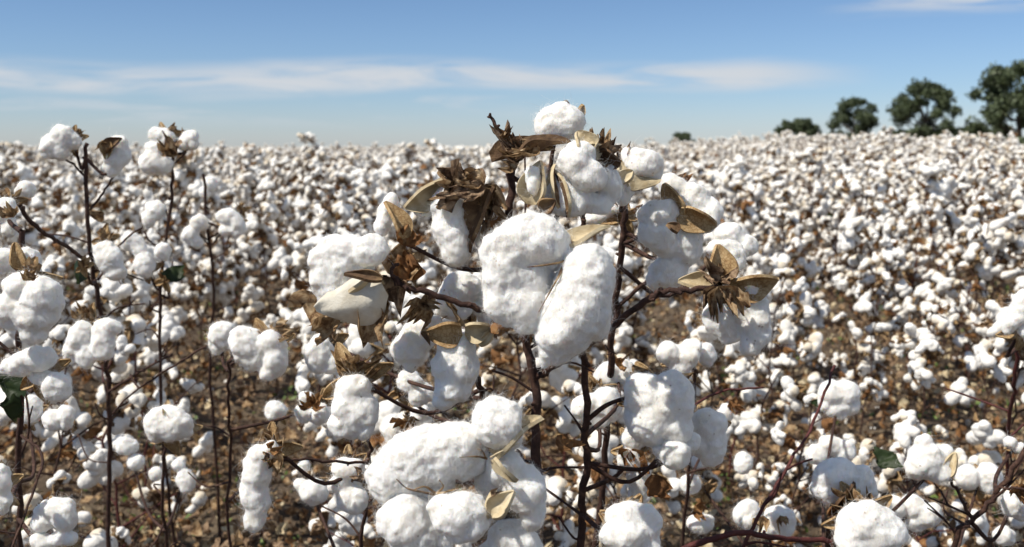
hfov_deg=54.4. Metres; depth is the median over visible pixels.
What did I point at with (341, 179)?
cotton plant
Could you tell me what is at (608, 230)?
cotton plant
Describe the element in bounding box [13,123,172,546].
cotton plant
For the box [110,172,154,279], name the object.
cotton plant
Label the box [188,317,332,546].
cotton plant
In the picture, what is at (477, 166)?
cotton plant
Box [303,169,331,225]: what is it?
cotton plant
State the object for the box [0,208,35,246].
cotton plant
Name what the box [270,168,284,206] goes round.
cotton plant
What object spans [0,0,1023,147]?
sky
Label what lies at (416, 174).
cotton plant
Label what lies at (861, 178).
cotton plant
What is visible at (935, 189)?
cotton plant
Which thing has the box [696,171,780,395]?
cotton plant
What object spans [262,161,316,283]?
cotton plant
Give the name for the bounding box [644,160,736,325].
cotton plant
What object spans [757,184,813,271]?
cotton plant
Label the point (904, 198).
cotton plant
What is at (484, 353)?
cotton plant
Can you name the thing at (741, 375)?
cotton plant
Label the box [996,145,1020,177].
cotton plant
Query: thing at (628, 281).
cotton plant
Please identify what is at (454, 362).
cotton plant
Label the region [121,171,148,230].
cotton plant
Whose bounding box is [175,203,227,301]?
cotton plant
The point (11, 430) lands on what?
cotton plant
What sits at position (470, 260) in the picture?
cotton plant
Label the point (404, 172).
cotton plant
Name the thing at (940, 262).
cotton plant
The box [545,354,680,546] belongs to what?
cotton plant
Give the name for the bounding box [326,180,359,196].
cotton plant
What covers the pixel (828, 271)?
cotton plant
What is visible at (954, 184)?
cotton plant
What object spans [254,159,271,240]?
cotton plant
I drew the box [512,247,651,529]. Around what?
cotton plant
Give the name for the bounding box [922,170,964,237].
cotton plant
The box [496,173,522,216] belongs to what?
cotton plant
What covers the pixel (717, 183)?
cotton plant
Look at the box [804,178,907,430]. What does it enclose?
cotton plant
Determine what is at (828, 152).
cotton plant
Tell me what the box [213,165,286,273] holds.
cotton plant
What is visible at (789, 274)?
cotton plant
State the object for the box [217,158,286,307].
cotton plant
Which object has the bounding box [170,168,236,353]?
cotton plant
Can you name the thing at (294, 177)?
cotton plant
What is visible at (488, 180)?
cotton plant
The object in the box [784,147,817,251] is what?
cotton plant
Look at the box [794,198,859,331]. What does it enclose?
cotton plant
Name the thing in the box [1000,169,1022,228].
cotton plant
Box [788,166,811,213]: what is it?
cotton plant
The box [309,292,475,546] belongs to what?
cotton plant
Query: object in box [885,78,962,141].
broadleaf tree
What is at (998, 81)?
broadleaf tree
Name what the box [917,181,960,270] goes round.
cotton plant
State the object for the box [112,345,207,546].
cotton plant
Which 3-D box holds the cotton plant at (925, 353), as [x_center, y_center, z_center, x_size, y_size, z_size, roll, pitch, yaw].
[1.076,0.425,2.629,0.239,0.727,0.363,-4,8,-30]
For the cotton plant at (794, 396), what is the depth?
2.17 m
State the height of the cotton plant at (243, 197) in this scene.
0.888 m
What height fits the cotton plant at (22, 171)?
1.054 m
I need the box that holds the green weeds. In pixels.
[5,273,1023,546]
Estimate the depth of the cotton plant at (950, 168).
8.64 m
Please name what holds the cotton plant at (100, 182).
on the ground
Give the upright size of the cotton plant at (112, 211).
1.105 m
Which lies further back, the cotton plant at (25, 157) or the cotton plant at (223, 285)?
the cotton plant at (25, 157)
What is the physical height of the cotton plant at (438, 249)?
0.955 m
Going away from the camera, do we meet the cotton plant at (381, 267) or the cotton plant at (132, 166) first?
the cotton plant at (381, 267)
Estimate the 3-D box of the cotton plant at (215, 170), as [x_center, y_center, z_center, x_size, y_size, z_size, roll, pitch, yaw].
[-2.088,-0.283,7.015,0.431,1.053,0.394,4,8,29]
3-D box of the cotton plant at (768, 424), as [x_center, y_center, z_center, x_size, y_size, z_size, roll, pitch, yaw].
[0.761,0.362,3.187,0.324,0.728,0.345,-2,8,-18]
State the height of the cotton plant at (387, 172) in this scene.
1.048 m
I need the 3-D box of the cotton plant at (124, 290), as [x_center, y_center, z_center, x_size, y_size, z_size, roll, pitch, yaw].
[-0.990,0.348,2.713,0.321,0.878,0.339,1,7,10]
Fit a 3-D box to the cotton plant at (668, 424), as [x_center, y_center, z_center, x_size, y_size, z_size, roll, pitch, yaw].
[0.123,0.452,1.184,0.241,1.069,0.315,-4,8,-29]
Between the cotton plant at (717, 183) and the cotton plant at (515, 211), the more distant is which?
the cotton plant at (717, 183)
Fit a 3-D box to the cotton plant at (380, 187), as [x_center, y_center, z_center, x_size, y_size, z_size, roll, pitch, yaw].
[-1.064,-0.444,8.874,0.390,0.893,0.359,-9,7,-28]
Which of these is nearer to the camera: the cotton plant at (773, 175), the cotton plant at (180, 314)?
the cotton plant at (180, 314)
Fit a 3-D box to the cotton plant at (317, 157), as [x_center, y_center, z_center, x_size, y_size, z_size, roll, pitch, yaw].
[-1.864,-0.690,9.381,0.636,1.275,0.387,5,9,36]
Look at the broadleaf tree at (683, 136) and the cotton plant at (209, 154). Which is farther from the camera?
the broadleaf tree at (683, 136)
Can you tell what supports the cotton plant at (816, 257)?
on the ground
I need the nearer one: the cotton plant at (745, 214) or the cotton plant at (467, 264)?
the cotton plant at (745, 214)
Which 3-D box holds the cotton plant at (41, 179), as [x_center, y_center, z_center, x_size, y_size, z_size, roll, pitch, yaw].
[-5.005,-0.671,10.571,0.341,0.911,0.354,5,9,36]
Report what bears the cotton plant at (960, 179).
on the ground
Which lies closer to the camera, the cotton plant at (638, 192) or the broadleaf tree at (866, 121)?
the cotton plant at (638, 192)
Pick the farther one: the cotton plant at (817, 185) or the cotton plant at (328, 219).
the cotton plant at (817, 185)
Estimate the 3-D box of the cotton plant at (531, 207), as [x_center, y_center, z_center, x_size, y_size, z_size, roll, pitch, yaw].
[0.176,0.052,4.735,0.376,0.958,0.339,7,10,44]
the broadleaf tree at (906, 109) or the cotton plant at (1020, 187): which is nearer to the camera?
the cotton plant at (1020, 187)
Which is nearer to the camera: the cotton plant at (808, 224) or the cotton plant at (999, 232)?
the cotton plant at (999, 232)
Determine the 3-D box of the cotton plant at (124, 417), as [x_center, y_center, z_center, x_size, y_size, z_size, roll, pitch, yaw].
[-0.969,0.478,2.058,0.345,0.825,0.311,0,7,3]
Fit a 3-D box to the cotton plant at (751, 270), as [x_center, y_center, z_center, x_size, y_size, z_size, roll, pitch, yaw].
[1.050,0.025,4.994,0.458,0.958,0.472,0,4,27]
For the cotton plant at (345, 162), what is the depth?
10.62 m
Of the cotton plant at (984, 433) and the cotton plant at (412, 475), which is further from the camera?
the cotton plant at (984, 433)
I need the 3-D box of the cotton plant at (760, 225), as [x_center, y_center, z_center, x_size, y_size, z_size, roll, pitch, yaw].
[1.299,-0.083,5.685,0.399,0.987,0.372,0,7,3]
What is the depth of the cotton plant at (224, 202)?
5.74 m
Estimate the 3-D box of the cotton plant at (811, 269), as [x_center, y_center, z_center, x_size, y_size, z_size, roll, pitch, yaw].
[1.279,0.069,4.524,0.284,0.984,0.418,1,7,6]
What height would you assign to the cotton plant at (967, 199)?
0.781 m
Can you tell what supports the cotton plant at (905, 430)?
on the ground
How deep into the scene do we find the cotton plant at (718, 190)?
6.36 m
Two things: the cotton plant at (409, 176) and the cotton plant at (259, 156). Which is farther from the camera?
the cotton plant at (409, 176)
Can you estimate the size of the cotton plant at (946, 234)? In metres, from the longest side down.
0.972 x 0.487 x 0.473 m
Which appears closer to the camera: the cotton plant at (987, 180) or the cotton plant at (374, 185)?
the cotton plant at (987, 180)
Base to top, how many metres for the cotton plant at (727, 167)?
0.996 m
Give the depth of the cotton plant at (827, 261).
6.61 m
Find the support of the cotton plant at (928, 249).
on the ground
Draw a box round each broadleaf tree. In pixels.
[669,132,695,142]
[771,118,821,136]
[825,95,880,141]
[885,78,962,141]
[955,59,1023,144]
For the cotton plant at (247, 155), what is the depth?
8.88 m
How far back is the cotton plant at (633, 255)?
4.52 m
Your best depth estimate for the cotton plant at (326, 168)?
9.93 m
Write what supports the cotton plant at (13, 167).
on the ground
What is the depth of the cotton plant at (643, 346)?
4.41 m
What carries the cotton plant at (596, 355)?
on the ground
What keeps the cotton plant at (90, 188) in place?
on the ground
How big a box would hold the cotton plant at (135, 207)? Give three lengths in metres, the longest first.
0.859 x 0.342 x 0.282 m
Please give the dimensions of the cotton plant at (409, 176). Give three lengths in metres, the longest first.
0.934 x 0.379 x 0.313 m
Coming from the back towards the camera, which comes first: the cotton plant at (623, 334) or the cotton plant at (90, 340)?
the cotton plant at (623, 334)
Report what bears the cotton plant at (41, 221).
on the ground
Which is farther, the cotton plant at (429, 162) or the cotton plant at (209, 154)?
the cotton plant at (429, 162)
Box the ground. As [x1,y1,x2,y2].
[0,194,1023,546]
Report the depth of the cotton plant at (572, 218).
5.38 m
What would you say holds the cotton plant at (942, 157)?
on the ground
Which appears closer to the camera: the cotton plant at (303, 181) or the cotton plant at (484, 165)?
the cotton plant at (303, 181)
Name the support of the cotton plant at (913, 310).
on the ground
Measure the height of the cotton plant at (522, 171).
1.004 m
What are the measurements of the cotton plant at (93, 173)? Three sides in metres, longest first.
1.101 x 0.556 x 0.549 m
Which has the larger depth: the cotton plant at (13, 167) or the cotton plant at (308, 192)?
the cotton plant at (13, 167)
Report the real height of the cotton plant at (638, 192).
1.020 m
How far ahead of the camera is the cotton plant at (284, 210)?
6.01 m
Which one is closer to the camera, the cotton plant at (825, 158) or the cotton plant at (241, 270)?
the cotton plant at (241, 270)
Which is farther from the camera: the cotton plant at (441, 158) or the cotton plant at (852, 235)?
the cotton plant at (441, 158)
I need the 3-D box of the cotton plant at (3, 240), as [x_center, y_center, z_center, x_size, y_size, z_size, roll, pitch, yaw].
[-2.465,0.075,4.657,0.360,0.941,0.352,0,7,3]
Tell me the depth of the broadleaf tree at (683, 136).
148.03 m
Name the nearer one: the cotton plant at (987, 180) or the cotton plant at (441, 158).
the cotton plant at (987, 180)
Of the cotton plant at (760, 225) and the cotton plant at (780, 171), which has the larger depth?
the cotton plant at (780, 171)
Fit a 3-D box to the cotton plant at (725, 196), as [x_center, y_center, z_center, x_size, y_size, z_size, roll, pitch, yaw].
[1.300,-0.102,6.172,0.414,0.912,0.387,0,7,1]
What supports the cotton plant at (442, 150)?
on the ground
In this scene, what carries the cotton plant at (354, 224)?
on the ground
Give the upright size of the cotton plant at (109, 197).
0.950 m
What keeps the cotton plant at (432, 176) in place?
on the ground
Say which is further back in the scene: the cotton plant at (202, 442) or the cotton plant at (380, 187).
the cotton plant at (380, 187)
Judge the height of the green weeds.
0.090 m
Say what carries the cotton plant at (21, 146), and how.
on the ground
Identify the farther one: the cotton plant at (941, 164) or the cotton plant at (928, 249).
the cotton plant at (941, 164)
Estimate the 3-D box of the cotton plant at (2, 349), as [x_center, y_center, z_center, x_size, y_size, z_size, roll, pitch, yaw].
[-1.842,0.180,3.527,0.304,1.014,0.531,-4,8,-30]
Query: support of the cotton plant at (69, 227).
on the ground
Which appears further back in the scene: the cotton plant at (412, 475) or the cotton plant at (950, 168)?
the cotton plant at (950, 168)
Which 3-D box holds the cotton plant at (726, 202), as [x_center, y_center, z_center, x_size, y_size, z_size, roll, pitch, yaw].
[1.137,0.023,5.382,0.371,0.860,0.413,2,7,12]
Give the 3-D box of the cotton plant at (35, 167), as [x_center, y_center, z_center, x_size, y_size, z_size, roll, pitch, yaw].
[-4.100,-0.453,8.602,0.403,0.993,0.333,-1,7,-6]
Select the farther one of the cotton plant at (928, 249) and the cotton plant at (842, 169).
the cotton plant at (842, 169)
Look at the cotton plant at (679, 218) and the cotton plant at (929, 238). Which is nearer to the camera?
the cotton plant at (679, 218)
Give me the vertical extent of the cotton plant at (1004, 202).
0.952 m
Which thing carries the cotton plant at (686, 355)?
on the ground
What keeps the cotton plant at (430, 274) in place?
on the ground
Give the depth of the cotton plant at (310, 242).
3.50 m
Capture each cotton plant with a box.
[0,155,17,244]
[0,162,36,247]
[0,187,83,546]
[0,196,34,398]
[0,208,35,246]
[0,211,77,445]
[0,219,137,432]
[0,225,62,446]
[0,235,7,244]
[0,286,199,546]
[0,324,140,546]
[3,207,59,256]
[4,155,16,243]
[6,141,34,167]
[6,148,41,188]
[6,161,49,242]
[8,181,71,309]
[8,217,79,352]
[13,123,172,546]
[22,205,70,319]
[28,163,55,233]
[32,168,44,183]
[44,171,93,293]
[64,168,94,265]
[69,186,163,365]
[73,245,206,545]
[74,151,114,229]
[79,185,114,238]
[90,176,187,320]
[93,180,109,208]
[93,252,212,482]
[97,168,126,229]
[101,165,133,227]
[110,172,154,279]
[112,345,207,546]
[114,161,169,302]
[115,192,140,262]
[120,122,204,546]
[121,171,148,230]
[123,174,195,376]
[124,149,234,363]
[126,189,208,383]
[136,175,168,314]
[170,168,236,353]
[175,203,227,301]
[179,174,251,545]
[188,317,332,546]
[189,158,237,264]
[189,190,247,319]
[193,147,242,306]
[204,167,259,272]
[207,202,278,317]
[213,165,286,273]
[213,179,261,258]
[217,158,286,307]
[219,163,231,182]
[224,190,299,395]
[230,180,257,277]
[231,147,259,206]
[232,170,310,326]
[233,142,273,233]
[234,421,373,546]
[244,189,264,264]
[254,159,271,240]
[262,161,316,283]
[266,263,387,546]
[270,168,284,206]
[271,156,302,234]
[276,205,361,344]
[277,175,325,308]
[278,201,334,391]
[283,132,329,236]
[287,162,308,239]
[288,88,778,537]
[290,188,363,392]
[291,197,392,329]
[292,322,389,546]
[298,268,503,543]
[301,169,354,329]
[302,229,380,401]
[303,167,344,220]
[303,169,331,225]
[307,167,373,233]
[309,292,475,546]
[312,155,338,203]
[312,161,333,190]
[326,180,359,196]
[331,170,357,227]
[338,153,372,229]
[338,159,353,191]
[338,193,395,314]
[354,162,379,232]
[358,187,398,320]
[359,388,559,546]
[365,162,410,319]
[373,230,473,402]
[375,164,401,242]
[375,165,462,275]
[375,263,435,445]
[376,179,399,242]
[382,156,401,188]
[389,171,437,287]
[399,165,414,178]
[400,156,438,231]
[408,164,437,287]
[422,157,442,253]
[424,139,447,252]
[425,176,444,285]
[430,146,453,242]
[462,164,491,265]
[463,251,481,273]
[465,213,497,267]
[469,207,501,266]
[469,272,612,546]
[470,245,479,266]
[477,201,557,414]
[481,161,507,193]
[484,176,504,218]
[490,171,507,194]
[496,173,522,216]
[497,182,507,209]
[503,190,533,335]
[507,169,522,211]
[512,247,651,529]
[519,159,546,175]
[529,206,559,220]
[542,214,734,546]
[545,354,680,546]
[558,218,606,397]
[568,218,587,243]
[570,218,611,241]
[571,216,621,290]
[577,203,647,367]
[585,139,761,546]
[598,201,645,284]
[601,242,649,351]
[616,186,681,360]
[634,189,645,230]
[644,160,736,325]
[651,307,782,539]
[654,333,763,546]
[657,161,693,257]
[677,365,963,546]
[679,162,696,175]
[688,183,761,275]
[691,171,723,265]
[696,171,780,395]
[696,274,785,483]
[705,198,757,276]
[707,172,773,274]
[709,191,745,276]
[715,253,822,498]
[716,186,746,216]
[723,163,752,263]
[738,185,786,274]
[746,376,863,546]
[751,203,802,408]
[756,201,797,273]
[757,158,791,257]
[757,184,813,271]
[758,173,793,245]
[761,218,836,383]
[762,168,792,229]
[764,180,829,380]
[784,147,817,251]
[788,152,830,257]
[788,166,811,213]
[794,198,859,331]
[795,190,818,275]
[797,156,829,192]
[799,180,840,273]
[800,143,835,251]
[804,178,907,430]
[809,196,866,299]
[812,174,836,249]
[817,164,863,264]
[818,235,915,443]
[820,192,881,310]
[824,152,908,316]
[826,172,863,267]
[843,302,976,536]
[855,187,899,279]
[857,189,911,320]
[858,409,989,546]
[865,201,921,319]
[868,190,918,306]
[871,159,913,245]
[872,162,962,367]
[875,165,912,219]
[889,156,918,236]
[896,176,983,350]
[898,160,928,254]
[902,189,1023,380]
[903,160,945,237]
[904,175,991,364]
[906,193,960,321]
[913,159,947,253]
[917,172,968,279]
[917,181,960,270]
[920,154,950,239]
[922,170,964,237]
[924,432,1023,546]
[925,224,995,377]
[936,188,1023,419]
[936,279,1023,546]
[937,159,967,256]
[939,176,978,278]
[940,198,983,283]
[941,169,986,276]
[945,288,1023,543]
[947,165,967,214]
[957,161,1023,294]
[973,172,1014,299]
[973,200,1023,398]
[987,152,1007,201]
[992,178,1023,291]
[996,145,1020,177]
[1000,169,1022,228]
[1002,180,1023,252]
[1004,169,1021,229]
[1006,150,1023,230]
[1007,176,1023,264]
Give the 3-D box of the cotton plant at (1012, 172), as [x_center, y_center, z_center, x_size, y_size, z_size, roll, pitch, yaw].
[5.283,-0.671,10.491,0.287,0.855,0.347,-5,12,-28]
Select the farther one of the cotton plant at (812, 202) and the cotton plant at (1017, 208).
the cotton plant at (812, 202)
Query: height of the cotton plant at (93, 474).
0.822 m
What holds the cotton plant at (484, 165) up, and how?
on the ground
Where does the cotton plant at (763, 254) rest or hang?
on the ground
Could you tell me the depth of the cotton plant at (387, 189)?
8.64 m
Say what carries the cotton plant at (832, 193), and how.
on the ground
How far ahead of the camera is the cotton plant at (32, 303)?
1.07 m
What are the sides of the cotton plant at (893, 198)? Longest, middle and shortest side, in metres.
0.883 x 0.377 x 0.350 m
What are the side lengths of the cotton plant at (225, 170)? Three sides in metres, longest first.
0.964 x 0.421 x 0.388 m
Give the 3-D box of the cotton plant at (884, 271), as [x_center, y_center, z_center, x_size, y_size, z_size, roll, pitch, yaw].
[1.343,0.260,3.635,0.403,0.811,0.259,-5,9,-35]
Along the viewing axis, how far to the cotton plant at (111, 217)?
8.08 m
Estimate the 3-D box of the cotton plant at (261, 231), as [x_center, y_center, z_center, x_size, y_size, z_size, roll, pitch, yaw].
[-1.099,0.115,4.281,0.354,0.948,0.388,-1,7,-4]
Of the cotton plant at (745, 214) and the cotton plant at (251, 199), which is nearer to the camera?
the cotton plant at (745, 214)
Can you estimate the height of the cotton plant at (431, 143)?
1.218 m
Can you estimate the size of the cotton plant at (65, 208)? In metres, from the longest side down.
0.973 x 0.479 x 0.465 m
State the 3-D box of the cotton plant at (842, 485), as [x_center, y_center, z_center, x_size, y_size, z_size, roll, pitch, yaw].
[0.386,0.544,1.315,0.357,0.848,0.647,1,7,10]
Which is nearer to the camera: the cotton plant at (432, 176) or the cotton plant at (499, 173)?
the cotton plant at (432, 176)
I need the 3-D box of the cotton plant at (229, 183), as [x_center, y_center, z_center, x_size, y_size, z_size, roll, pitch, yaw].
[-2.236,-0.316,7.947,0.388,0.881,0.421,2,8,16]
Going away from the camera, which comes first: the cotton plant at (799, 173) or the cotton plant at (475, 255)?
the cotton plant at (475, 255)
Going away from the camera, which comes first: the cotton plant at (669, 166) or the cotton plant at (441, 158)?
the cotton plant at (669, 166)
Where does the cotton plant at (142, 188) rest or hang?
on the ground
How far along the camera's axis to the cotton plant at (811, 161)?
8.76 m
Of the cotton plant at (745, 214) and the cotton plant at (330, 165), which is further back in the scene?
the cotton plant at (330, 165)
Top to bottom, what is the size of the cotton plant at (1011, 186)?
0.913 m
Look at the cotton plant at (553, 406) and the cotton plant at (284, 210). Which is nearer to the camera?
the cotton plant at (553, 406)
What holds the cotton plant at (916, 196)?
on the ground
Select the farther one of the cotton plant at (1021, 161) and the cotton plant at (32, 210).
the cotton plant at (1021, 161)
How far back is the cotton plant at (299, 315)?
2.58 m
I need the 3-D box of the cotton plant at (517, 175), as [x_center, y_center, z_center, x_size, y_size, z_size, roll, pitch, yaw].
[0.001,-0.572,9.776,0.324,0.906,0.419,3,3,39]
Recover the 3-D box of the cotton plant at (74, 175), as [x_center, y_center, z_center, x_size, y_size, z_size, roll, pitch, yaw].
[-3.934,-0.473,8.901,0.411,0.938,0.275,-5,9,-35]
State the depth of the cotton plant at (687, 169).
10.02 m
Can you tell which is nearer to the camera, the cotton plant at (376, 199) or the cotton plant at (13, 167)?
the cotton plant at (376, 199)
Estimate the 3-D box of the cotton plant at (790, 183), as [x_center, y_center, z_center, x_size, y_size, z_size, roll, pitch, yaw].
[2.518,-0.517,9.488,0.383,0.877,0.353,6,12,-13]
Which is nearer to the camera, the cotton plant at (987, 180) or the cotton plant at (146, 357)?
the cotton plant at (146, 357)
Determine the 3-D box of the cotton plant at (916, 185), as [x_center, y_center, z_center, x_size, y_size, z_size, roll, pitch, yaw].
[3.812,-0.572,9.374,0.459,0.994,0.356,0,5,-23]
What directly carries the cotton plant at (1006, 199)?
on the ground
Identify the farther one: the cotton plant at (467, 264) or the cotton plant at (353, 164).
the cotton plant at (353, 164)
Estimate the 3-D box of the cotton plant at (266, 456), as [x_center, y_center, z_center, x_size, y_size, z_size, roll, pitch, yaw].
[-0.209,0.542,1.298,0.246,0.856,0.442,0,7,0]
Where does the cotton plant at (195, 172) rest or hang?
on the ground
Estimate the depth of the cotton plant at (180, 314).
4.51 m
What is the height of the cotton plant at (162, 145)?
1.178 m
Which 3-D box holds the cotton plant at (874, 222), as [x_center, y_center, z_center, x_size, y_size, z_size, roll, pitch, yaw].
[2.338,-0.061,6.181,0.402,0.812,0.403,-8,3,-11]
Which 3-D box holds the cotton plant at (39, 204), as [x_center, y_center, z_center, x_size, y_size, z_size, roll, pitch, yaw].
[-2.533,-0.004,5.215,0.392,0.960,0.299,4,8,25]
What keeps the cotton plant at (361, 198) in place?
on the ground
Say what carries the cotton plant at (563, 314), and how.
on the ground
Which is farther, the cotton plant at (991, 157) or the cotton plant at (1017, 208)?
the cotton plant at (991, 157)
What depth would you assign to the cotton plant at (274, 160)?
9.71 m
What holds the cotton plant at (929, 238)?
on the ground
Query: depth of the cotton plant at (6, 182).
7.82 m
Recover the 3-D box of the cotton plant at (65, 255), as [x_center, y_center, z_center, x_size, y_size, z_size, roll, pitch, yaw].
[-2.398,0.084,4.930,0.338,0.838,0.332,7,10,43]
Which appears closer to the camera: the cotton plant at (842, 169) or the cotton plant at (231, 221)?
the cotton plant at (231, 221)
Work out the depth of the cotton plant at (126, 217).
4.85 m
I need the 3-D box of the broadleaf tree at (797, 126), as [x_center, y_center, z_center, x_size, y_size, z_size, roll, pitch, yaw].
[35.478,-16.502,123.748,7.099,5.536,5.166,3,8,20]
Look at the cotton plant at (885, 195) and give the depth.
7.33 m
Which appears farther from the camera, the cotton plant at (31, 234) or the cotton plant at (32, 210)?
the cotton plant at (32, 210)
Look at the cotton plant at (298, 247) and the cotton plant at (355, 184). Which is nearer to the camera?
the cotton plant at (298, 247)
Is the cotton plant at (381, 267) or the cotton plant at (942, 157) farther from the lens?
the cotton plant at (942, 157)
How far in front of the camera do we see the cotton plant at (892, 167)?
10.47 m
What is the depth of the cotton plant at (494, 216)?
6.70 m
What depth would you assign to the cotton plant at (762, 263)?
4.10 m
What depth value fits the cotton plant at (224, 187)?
7.78 m
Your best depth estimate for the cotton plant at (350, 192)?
7.63 m
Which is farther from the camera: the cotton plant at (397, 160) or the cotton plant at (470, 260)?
the cotton plant at (397, 160)
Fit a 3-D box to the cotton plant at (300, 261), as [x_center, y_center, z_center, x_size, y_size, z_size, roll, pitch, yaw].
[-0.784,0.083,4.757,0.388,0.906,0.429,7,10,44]
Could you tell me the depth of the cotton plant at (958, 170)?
9.65 m
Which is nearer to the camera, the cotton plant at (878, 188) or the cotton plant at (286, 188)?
the cotton plant at (878, 188)
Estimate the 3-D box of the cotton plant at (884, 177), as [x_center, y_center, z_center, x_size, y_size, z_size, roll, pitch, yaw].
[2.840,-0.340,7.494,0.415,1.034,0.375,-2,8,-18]
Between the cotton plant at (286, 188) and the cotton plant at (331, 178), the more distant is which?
the cotton plant at (331, 178)
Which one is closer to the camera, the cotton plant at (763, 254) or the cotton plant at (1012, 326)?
the cotton plant at (1012, 326)
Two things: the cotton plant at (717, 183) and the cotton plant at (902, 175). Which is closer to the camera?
the cotton plant at (717, 183)
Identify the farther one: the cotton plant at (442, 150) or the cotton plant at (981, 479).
the cotton plant at (442, 150)
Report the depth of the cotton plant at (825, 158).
9.96 m
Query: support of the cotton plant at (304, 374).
on the ground
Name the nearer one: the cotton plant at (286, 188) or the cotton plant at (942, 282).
the cotton plant at (942, 282)
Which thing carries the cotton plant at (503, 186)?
on the ground
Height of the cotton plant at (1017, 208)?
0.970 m
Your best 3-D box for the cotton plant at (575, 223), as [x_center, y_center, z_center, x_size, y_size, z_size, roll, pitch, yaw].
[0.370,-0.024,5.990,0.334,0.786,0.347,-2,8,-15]
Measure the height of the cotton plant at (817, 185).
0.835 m
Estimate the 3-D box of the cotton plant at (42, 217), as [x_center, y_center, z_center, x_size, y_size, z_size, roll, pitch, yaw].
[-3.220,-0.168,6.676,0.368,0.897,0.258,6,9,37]
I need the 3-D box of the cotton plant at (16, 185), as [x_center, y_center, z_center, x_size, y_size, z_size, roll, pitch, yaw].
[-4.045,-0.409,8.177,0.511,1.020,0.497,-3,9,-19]
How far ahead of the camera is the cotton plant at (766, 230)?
5.81 m

